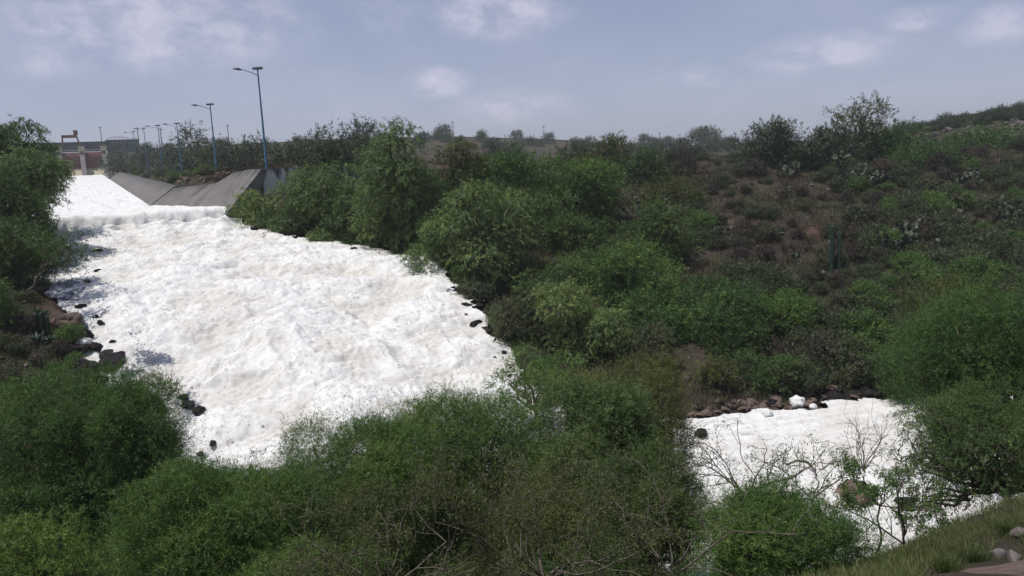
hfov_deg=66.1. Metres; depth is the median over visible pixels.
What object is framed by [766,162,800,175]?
prickly pear
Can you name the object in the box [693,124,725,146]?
bush
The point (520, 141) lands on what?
bush
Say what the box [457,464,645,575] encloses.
mesquite tree
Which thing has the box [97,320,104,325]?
wet rock
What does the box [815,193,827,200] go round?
dry bush
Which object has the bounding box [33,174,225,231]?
canal water
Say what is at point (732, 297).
mesquite tree
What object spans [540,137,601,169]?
mesquite tree
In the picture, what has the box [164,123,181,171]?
lamp post
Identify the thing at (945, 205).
green shrub
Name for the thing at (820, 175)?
scrub bush
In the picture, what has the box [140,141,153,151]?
bush
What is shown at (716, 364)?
green bush
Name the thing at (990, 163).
dry bush
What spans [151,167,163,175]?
scrub bush
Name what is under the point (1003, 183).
scrub bush
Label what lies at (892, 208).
green shrub
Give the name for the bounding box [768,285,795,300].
green shrub
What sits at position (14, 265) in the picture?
mesquite tree
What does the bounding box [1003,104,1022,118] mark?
ridge bush
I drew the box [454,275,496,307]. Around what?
edge bush
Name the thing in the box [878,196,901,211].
green shrub
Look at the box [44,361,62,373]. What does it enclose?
scrub bush
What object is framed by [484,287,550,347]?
green bush
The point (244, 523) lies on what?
mesquite tree
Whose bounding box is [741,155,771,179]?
dry bush
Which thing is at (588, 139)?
bush
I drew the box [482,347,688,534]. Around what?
mesquite tree
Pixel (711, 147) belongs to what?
bush
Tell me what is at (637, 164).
mesquite tree
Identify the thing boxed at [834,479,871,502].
boulder
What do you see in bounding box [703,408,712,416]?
bank stone
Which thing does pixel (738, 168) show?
scrub bush
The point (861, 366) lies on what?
scrub bush
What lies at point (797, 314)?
green shrub
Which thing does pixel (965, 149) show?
dry bush
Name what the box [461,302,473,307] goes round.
boulder
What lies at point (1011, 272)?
scrub bush
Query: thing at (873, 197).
dry bush
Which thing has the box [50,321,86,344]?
scrub bush
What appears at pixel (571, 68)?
sky
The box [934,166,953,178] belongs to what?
dry bush
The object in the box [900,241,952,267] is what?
scrub bush
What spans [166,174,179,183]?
scrub bush
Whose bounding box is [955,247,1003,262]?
scrub bush
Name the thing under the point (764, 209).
scrub bush
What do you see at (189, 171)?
green bush
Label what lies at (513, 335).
edge bush
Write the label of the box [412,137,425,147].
bush
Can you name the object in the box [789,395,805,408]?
foam lump
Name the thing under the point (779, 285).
scrub bush
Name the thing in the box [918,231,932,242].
scrub bush
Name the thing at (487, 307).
edge bush
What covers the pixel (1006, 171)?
scrub bush
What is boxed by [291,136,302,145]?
bush
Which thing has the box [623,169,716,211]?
mesquite tree
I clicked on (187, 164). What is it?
mesquite tree
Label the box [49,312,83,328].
boulder
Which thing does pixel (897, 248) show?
dry bush
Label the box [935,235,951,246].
scrub bush
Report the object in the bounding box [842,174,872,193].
green shrub
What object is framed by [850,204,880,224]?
dry bush
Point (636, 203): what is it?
prickly pear
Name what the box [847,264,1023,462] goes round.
mesquite tree
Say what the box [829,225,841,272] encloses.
column cactus
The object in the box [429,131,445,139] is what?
bush
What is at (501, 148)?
mesquite tree
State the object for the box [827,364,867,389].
scrub bush
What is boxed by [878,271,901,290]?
green shrub
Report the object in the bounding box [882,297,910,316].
scrub bush
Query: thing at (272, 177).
wing wall
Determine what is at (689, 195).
green shrub
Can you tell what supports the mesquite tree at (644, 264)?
on the ground at (688, 353)
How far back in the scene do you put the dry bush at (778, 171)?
90.66 m
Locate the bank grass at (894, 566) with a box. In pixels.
[707,491,1023,575]
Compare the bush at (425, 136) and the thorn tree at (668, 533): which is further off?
the bush at (425, 136)
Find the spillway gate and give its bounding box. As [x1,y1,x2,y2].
[16,141,108,175]
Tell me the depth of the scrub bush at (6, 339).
41.03 m
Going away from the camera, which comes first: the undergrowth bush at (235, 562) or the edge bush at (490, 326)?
the undergrowth bush at (235, 562)
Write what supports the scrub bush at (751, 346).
on the ground at (688, 353)
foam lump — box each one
[76,337,92,344]
[761,409,773,416]
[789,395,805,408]
[809,403,816,409]
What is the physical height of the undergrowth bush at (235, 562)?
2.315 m
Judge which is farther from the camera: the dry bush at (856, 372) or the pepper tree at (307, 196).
the pepper tree at (307, 196)
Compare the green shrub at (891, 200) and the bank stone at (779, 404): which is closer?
the bank stone at (779, 404)
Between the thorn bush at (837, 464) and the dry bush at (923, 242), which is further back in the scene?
the dry bush at (923, 242)
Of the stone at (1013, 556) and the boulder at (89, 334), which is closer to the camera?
the stone at (1013, 556)
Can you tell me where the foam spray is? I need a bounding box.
[58,212,533,469]
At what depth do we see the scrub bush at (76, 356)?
41.21 m
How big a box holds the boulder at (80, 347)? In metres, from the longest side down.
1.231 x 0.702 x 0.661 m
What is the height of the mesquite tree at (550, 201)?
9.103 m
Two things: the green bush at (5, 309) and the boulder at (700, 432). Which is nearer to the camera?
the boulder at (700, 432)
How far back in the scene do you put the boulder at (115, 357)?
42.59 m
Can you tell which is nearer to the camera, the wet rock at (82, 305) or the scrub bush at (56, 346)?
the scrub bush at (56, 346)
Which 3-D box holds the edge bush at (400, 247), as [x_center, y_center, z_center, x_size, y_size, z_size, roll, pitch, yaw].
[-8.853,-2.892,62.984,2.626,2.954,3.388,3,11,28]
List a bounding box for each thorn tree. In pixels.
[247,441,556,575]
[410,405,697,575]
[563,437,838,575]
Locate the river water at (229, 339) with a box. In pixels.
[23,215,1023,575]
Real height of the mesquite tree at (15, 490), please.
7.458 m
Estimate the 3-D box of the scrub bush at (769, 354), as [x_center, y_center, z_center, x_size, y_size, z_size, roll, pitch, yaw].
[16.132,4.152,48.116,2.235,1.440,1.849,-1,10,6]
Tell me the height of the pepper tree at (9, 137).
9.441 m
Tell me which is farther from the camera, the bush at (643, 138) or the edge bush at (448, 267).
the bush at (643, 138)
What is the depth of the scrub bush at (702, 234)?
64.63 m
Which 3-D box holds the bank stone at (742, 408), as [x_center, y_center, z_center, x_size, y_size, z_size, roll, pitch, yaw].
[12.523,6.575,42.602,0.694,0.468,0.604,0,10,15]
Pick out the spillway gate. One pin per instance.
(86, 149)
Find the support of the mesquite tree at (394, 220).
on the ground at (688, 353)
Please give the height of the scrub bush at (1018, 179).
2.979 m
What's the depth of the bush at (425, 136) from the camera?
366.45 m
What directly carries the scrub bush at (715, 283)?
on the ground at (688, 353)
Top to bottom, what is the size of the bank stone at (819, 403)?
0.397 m
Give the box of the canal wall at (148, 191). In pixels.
[103,171,178,204]
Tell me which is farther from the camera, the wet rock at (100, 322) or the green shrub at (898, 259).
the green shrub at (898, 259)
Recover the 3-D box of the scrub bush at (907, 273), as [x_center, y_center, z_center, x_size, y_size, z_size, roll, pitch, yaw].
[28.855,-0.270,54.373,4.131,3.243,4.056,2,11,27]
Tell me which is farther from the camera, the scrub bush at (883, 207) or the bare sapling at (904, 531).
the scrub bush at (883, 207)
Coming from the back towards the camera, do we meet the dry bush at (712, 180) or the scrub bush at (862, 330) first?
the dry bush at (712, 180)
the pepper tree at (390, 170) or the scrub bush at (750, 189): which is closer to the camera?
the pepper tree at (390, 170)
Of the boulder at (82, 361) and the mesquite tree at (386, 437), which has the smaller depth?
the mesquite tree at (386, 437)
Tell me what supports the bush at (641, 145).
on the ground at (688, 353)
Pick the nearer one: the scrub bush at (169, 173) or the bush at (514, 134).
the scrub bush at (169, 173)
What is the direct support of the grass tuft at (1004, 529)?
on the ground at (688, 353)
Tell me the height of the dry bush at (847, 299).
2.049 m
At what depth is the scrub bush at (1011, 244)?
58.98 m
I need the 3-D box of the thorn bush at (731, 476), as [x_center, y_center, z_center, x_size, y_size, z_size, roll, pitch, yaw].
[4.824,4.722,16.601,3.840,4.172,4.114,7,14,45]
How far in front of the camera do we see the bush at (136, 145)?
315.60 m
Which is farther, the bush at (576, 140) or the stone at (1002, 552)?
the bush at (576, 140)
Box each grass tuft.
[919,546,974,573]
[945,539,1002,563]
[987,518,1022,536]
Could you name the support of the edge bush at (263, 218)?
on the ground at (688, 353)
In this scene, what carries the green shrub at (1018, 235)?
on the ground at (688, 353)
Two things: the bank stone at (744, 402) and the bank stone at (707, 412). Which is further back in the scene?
the bank stone at (744, 402)
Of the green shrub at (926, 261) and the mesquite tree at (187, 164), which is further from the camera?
the mesquite tree at (187, 164)
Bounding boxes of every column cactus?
[32,308,51,335]
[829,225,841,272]
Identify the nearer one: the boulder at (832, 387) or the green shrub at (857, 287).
the boulder at (832, 387)
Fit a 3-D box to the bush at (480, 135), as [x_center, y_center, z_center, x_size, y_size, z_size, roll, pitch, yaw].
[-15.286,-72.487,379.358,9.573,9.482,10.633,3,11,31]
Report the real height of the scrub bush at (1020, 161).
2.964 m
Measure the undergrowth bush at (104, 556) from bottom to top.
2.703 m
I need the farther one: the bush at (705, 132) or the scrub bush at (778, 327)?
the bush at (705, 132)
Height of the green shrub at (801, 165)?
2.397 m
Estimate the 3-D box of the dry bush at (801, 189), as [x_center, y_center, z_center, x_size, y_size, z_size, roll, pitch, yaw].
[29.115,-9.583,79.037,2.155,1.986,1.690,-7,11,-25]
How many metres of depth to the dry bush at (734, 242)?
63.43 m
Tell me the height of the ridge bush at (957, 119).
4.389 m
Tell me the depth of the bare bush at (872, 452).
26.88 m
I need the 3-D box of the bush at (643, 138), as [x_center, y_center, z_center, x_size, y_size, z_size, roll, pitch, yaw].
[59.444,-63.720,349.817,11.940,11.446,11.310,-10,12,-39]
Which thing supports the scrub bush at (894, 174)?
on the ground at (688, 353)
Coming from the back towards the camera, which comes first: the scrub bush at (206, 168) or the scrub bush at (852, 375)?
the scrub bush at (206, 168)
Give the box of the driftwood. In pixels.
[786,459,814,471]
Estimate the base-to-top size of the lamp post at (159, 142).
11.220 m
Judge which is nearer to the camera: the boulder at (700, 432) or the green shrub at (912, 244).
the boulder at (700, 432)
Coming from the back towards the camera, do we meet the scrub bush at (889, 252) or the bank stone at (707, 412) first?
the scrub bush at (889, 252)
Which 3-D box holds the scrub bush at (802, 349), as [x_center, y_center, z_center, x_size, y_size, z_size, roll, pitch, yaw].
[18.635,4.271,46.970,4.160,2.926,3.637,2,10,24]
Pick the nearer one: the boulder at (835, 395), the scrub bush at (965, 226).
the boulder at (835, 395)
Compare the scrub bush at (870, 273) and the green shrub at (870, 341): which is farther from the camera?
the scrub bush at (870, 273)
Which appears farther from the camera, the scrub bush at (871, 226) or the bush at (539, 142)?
the bush at (539, 142)
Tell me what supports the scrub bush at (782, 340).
on the ground at (688, 353)
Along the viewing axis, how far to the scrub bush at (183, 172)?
99.49 m
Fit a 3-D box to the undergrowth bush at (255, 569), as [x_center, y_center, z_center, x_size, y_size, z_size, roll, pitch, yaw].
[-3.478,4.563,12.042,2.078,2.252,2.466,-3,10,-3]
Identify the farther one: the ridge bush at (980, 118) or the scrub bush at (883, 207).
the ridge bush at (980, 118)
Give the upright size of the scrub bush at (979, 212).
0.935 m
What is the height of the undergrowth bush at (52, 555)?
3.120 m
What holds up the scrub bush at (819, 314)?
on the ground at (688, 353)
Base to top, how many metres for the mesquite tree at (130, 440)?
7.218 m
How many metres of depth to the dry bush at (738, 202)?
76.32 m
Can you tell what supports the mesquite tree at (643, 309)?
on the ground at (688, 353)
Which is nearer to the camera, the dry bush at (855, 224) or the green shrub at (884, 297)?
the green shrub at (884, 297)
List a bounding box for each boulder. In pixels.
[33,287,49,294]
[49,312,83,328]
[66,344,89,353]
[73,358,100,374]
[75,325,93,337]
[84,344,95,351]
[92,342,102,351]
[99,349,124,377]
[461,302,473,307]
[469,319,482,327]
[474,302,483,310]
[481,326,491,334]
[695,428,706,437]
[824,391,844,400]
[826,385,837,391]
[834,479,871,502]
[893,497,918,504]
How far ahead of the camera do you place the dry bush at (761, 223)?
69.92 m
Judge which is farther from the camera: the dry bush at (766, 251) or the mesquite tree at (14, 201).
the dry bush at (766, 251)
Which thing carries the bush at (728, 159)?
on the ground at (688, 353)
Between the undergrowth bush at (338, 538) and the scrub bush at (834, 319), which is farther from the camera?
the scrub bush at (834, 319)
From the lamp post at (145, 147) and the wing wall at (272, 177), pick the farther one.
the lamp post at (145, 147)
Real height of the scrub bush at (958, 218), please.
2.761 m
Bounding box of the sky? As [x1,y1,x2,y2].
[0,0,1023,152]
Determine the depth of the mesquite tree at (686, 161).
98.12 m
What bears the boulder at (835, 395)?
on the ground at (688, 353)
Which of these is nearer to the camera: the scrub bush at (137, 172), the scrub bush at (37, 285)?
the scrub bush at (37, 285)
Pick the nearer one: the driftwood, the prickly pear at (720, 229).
the driftwood
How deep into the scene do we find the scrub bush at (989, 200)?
70.72 m
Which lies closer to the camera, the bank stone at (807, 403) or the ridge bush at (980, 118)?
the bank stone at (807, 403)
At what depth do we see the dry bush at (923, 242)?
61.87 m
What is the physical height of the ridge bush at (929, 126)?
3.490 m
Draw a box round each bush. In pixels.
[0,276,30,330]
[0,331,21,350]
[0,363,25,383]
[0,502,113,575]
[0,505,117,575]
[0,519,37,573]
[1,505,31,530]
[2,339,28,356]
[5,312,39,332]
[12,289,39,301]
[23,277,51,288]
[27,352,44,366]
[43,336,71,358]
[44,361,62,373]
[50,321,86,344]
[63,350,88,368]
[77,535,148,575]
[81,530,134,575]
[89,142,156,178]
[128,166,142,173]
[129,141,188,170]
[130,142,142,152]
[132,170,140,174]
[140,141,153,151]
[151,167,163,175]
[152,168,169,177]
[163,169,177,177]
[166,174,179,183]
[177,169,189,177]
[184,166,218,176]
[189,162,213,174]
[195,169,206,174]
[198,166,212,173]
[200,528,321,575]
[216,136,232,148]
[219,514,350,575]
[254,209,275,229]
[259,137,315,164]
[266,212,296,235]
[287,224,311,237]
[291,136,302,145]
[303,226,337,241]
[305,516,409,575]
[331,232,346,240]
[336,230,368,245]
[362,239,372,247]
[369,236,394,249]
[386,237,410,253]
[393,525,486,575]
[403,236,440,254]
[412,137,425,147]
[419,131,432,141]
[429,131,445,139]
[431,123,454,139]
[437,132,452,142]
[438,261,459,277]
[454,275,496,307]
[472,130,487,141]
[479,137,493,148]
[481,314,500,330]
[483,298,503,317]
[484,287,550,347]
[489,137,500,146]
[491,318,525,339]
[505,324,546,362]
[508,129,524,140]
[508,340,545,361]
[514,139,526,148]
[514,503,654,575]
[519,344,554,373]
[522,134,537,145]
[526,347,562,383]
[534,138,544,146]
[540,131,558,143]
[565,135,585,146]
[582,134,599,147]
[624,319,678,367]
[634,141,649,149]
[636,133,655,146]
[642,146,660,154]
[651,136,661,144]
[660,135,678,147]
[667,404,851,510]
[671,136,687,146]
[673,201,698,219]
[676,198,705,215]
[684,126,711,145]
[688,225,725,245]
[689,273,712,290]
[689,352,741,397]
[691,147,707,157]
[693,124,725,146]
[694,149,709,160]
[699,276,731,291]
[700,234,730,249]
[703,183,719,194]
[704,136,720,147]
[706,143,717,152]
[707,176,722,188]
[711,172,732,184]
[713,159,722,165]
[713,214,727,224]
[716,135,732,147]
[717,138,733,149]
[717,183,730,188]
[718,255,770,280]
[722,189,733,196]
[723,155,736,162]
[723,347,819,399]
[724,199,735,206]
[726,135,737,144]
[727,277,775,308]
[728,160,752,175]
[729,236,746,250]
[729,243,755,260]
[729,269,770,292]
[730,339,762,357]
[731,215,760,235]
[731,227,749,238]
[732,198,744,207]
[732,207,743,214]
[734,275,774,293]
[735,429,871,514]
[739,184,751,193]
[740,187,752,193]
[740,206,761,218]
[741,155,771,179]
[751,222,784,240]
[752,244,776,262]
[753,233,767,241]
[753,313,798,339]
[754,205,781,219]
[754,262,799,289]
[755,220,768,226]
[755,310,800,340]
[760,259,792,272]
[761,177,773,183]
[761,334,803,362]
[763,347,788,360]
[764,272,795,293]
[766,368,803,393]
[772,337,797,351]
[775,168,784,175]
[777,188,788,198]
[779,279,800,293]
[779,325,827,348]
[783,354,840,393]
[786,149,821,171]
[786,216,801,227]
[790,225,808,238]
[790,276,811,292]
[792,367,829,397]
[793,184,808,196]
[793,336,849,374]
[796,203,809,210]
[797,328,846,373]
[800,270,817,283]
[802,266,826,280]
[802,323,821,332]
[803,325,879,387]
[805,266,819,278]
[808,170,827,181]
[812,156,833,169]
[812,282,833,293]
[812,306,832,326]
[813,252,850,270]
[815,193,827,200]
[818,165,840,178]
[819,304,866,336]
[820,220,852,238]
[821,396,903,548]
[823,345,881,390]
[824,174,857,194]
[825,269,849,289]
[825,286,868,312]
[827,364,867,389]
[828,154,863,174]
[828,293,854,310]
[829,289,841,295]
[830,308,875,338]
[835,201,889,225]
[835,355,876,387]
[838,187,856,201]
[841,239,866,264]
[846,221,896,263]
[846,225,867,243]
[847,219,870,235]
[847,293,888,316]
[847,327,876,338]
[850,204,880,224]
[854,261,884,276]
[855,166,888,183]
[855,220,892,239]
[858,191,877,201]
[862,268,881,279]
[864,192,884,205]
[864,245,887,262]
[865,203,890,217]
[868,156,898,182]
[869,216,901,233]
[869,277,888,286]
[870,246,900,260]
[873,253,895,270]
[882,162,925,183]
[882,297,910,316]
[884,288,900,298]
[884,308,913,333]
[885,206,925,230]
[892,187,924,208]
[892,245,908,255]
[893,270,906,284]
[894,192,929,210]
[896,119,912,127]
[896,173,924,187]
[897,279,940,305]
[898,262,957,284]
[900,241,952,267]
[906,177,939,191]
[907,213,949,242]
[909,198,944,221]
[918,220,959,242]
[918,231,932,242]
[920,240,937,248]
[921,150,953,171]
[922,120,935,132]
[924,119,939,131]
[924,209,975,229]
[927,116,948,129]
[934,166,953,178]
[934,183,971,208]
[934,206,963,218]
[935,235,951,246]
[936,111,955,119]
[936,123,945,130]
[937,117,961,128]
[937,121,1023,150]
[938,244,1000,271]
[943,226,992,248]
[943,240,990,258]
[945,223,994,246]
[950,114,970,127]
[950,209,974,224]
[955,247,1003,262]
[959,144,974,158]
[962,181,975,189]
[962,229,1015,261]
[969,109,995,124]
[969,114,983,123]
[971,210,986,216]
[973,144,991,156]
[973,165,1003,182]
[973,272,1023,299]
[974,191,1023,215]
[977,233,1022,256]
[980,229,1023,250]
[985,164,1022,182]
[986,159,998,166]
[986,201,1015,214]
[987,108,1003,119]
[987,161,1014,171]
[989,209,1005,222]
[989,215,1023,236]
[990,104,1012,111]
[990,176,1017,190]
[994,109,1006,118]
[995,265,1023,281]
[1000,110,1014,121]
[1000,113,1009,120]
[1000,244,1023,266]
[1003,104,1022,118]
[1005,170,1023,189]
[1006,160,1022,169]
[1008,100,1023,109]
[1008,132,1023,149]
[1010,106,1023,120]
[1014,154,1023,168]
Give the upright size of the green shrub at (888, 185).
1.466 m
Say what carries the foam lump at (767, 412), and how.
on the river water at (229, 339)
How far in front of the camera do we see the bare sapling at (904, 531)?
13.96 m
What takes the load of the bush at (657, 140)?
on the ground at (688, 353)
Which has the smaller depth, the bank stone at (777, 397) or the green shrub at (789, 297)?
the bank stone at (777, 397)
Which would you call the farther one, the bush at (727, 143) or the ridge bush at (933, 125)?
the bush at (727, 143)
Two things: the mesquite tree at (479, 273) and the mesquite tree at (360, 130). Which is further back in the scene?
the mesquite tree at (360, 130)
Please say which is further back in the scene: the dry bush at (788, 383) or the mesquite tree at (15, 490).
the dry bush at (788, 383)
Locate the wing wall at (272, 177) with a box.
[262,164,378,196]
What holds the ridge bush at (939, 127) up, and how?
on the ground at (688, 353)
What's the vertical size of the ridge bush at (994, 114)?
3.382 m
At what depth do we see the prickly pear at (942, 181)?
78.35 m
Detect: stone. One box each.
[687,412,697,417]
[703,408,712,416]
[736,399,751,406]
[737,406,747,411]
[747,398,759,405]
[767,399,776,406]
[769,394,781,400]
[775,401,783,408]
[802,392,814,398]
[805,401,816,408]
[814,393,822,398]
[816,401,826,406]
[848,389,861,397]
[859,386,871,397]
[869,389,875,394]
[871,390,887,397]
[990,548,1007,557]
[1007,550,1021,561]
[1010,527,1023,538]
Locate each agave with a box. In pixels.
[29,331,47,341]
[43,332,55,342]
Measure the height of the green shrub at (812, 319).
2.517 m
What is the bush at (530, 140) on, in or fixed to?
on the ground at (688, 353)
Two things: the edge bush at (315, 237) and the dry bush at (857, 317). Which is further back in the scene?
the edge bush at (315, 237)
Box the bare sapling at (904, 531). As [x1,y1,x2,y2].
[785,436,946,544]
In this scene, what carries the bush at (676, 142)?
on the ground at (688, 353)
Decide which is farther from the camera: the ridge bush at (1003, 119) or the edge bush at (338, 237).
the ridge bush at (1003, 119)
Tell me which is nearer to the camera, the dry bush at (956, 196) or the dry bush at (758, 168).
the dry bush at (956, 196)
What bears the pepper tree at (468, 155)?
on the ground at (688, 353)
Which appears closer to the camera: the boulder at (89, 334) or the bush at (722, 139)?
the boulder at (89, 334)
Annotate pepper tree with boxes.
[0,113,64,182]
[0,138,75,216]
[220,186,288,227]
[266,161,367,236]
[284,150,372,224]
[315,190,384,247]
[345,114,447,254]
[394,175,547,283]
[426,131,511,212]
[523,274,635,375]
[527,332,724,503]
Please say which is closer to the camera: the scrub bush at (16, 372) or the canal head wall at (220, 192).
the scrub bush at (16, 372)
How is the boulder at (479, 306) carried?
in the river water at (229, 339)
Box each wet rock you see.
[74,303,86,307]
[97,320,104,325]
[181,400,194,407]
[192,405,205,413]
[209,440,215,445]
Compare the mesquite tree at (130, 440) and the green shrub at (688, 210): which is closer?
the mesquite tree at (130, 440)
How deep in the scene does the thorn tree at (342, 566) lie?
9.69 m
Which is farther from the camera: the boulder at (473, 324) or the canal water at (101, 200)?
the canal water at (101, 200)
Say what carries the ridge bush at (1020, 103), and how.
on the ground at (688, 353)
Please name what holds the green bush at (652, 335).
on the ground at (688, 353)
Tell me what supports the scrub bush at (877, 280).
on the ground at (688, 353)
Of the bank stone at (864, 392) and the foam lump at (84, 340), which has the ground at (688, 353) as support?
the bank stone at (864, 392)
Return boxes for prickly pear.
[617,191,672,226]
[714,226,732,242]
[722,226,731,236]
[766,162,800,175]
[789,250,805,258]
[829,150,883,190]
[867,218,920,250]
[933,238,942,250]
[936,174,955,187]
[948,168,983,186]
[996,195,1023,220]
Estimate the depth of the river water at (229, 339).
45.09 m
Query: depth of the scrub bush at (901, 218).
65.81 m
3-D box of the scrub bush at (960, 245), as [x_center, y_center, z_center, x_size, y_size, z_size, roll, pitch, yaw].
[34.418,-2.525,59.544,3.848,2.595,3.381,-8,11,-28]
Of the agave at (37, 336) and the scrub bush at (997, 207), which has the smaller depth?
the agave at (37, 336)
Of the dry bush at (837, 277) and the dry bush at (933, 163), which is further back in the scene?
the dry bush at (933, 163)
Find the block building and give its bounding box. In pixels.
[105,136,137,154]
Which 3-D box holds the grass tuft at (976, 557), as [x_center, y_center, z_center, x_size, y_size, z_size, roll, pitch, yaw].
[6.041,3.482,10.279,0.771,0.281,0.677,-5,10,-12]
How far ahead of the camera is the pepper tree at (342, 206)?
65.14 m
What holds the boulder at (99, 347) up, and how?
on the ground at (688, 353)
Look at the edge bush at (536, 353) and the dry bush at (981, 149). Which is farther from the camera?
the dry bush at (981, 149)
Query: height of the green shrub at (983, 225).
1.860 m
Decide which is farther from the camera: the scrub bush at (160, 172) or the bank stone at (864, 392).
the scrub bush at (160, 172)
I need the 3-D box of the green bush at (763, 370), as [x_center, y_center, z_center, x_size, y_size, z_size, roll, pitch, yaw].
[14.940,5.574,45.657,5.980,4.696,4.504,-3,10,0]
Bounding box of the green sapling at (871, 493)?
[829,454,951,554]
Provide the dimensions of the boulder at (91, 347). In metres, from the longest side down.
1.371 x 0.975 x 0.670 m
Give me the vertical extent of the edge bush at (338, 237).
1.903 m
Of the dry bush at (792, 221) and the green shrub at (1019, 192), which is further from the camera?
the green shrub at (1019, 192)
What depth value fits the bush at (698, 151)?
112.53 m
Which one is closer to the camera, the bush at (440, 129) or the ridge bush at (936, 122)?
the ridge bush at (936, 122)
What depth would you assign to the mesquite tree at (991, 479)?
17.69 m
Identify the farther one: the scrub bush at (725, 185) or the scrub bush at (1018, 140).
the scrub bush at (1018, 140)
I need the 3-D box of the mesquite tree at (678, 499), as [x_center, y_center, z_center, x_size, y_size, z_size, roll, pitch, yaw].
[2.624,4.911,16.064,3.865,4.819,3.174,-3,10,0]
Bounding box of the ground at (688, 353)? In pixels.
[0,107,1023,575]
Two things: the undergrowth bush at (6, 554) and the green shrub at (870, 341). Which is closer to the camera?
the undergrowth bush at (6, 554)
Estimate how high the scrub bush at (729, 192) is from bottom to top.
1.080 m
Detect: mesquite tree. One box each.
[0,162,65,268]
[0,210,82,287]
[0,344,223,547]
[7,344,209,557]
[19,224,103,291]
[79,428,311,575]
[80,416,353,575]
[152,135,225,173]
[168,119,209,152]
[186,130,280,171]
[263,376,472,575]
[278,120,386,164]
[288,130,370,165]
[338,112,386,147]
[365,364,567,575]
[369,166,461,247]
[436,145,541,210]
[446,250,517,302]
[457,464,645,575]
[473,180,553,246]
[475,136,536,159]
[481,343,586,426]
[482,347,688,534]
[499,143,634,224]
[506,259,586,308]
[513,184,588,251]
[522,206,636,258]
[535,153,624,231]
[535,244,641,300]
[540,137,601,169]
[558,416,730,575]
[570,231,693,316]
[571,129,638,168]
[601,283,703,355]
[605,192,709,270]
[608,138,683,185]
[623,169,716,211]
[626,271,785,358]
[662,129,711,174]
[667,450,924,575]
[698,309,779,362]
[718,113,811,168]
[787,120,875,171]
[816,89,902,158]
[847,115,944,160]
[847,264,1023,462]
[863,314,935,401]
[878,394,1023,537]
[879,131,979,172]
[889,271,1023,431]
[890,361,1023,510]
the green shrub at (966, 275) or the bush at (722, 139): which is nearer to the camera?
the green shrub at (966, 275)
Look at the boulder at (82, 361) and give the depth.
40.27 m
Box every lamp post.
[124,131,137,165]
[133,128,148,170]
[146,125,162,165]
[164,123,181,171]
[192,103,217,168]
[233,67,267,168]
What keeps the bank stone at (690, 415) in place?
on the ground at (688, 353)
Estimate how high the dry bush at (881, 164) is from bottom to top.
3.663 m
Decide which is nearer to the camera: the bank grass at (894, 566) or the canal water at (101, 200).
the bank grass at (894, 566)
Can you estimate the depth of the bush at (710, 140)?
341.89 m
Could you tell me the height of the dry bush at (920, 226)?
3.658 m
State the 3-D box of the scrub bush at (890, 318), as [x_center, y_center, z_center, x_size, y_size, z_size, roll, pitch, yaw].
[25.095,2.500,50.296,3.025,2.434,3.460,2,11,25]
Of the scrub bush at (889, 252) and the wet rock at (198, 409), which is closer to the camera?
the wet rock at (198, 409)
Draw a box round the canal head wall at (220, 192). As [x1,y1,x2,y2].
[152,169,266,217]
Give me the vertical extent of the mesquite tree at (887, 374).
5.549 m
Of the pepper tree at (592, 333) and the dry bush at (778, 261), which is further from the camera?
the dry bush at (778, 261)
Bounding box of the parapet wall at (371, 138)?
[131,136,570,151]
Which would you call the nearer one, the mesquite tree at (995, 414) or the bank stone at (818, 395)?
the mesquite tree at (995, 414)
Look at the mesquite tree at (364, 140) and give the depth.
92.43 m
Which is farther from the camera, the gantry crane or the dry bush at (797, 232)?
the gantry crane
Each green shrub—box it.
[679,208,720,231]
[681,207,699,217]
[683,191,707,206]
[750,297,816,338]
[762,290,816,331]
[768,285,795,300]
[770,286,830,322]
[788,157,806,169]
[799,306,822,329]
[828,302,897,344]
[839,326,885,362]
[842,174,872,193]
[843,277,900,308]
[860,283,898,316]
[867,223,905,250]
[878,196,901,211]
[878,201,900,215]
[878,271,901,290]
[880,181,896,190]
[884,248,941,275]
[900,259,952,295]
[901,258,936,273]
[907,240,927,249]
[910,188,954,213]
[922,193,962,216]
[936,182,979,210]
[945,256,985,276]
[946,248,997,278]
[949,271,977,285]
[964,157,980,167]
[975,220,993,230]
[978,260,1022,278]
[1003,229,1023,245]
[1007,186,1023,195]
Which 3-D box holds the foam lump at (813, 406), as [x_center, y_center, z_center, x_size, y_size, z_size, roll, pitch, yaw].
[16.197,6.379,42.380,0.436,0.378,0.417,-3,10,0]
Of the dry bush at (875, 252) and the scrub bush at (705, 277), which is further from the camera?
the dry bush at (875, 252)
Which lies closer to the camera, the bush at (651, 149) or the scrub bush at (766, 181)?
the scrub bush at (766, 181)
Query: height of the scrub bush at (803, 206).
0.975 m
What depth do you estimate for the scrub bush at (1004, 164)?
86.50 m
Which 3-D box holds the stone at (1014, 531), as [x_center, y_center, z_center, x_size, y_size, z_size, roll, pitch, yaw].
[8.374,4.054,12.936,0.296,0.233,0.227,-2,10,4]
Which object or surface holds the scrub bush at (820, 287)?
on the ground at (688, 353)
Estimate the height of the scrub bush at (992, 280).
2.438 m
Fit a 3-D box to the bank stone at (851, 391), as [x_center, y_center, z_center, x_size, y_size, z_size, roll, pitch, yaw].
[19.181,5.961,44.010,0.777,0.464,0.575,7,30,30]
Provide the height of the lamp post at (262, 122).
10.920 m
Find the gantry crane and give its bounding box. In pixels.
[61,130,79,144]
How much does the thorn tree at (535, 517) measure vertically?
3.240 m
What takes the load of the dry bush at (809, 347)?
on the ground at (688, 353)
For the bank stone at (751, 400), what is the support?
on the ground at (688, 353)

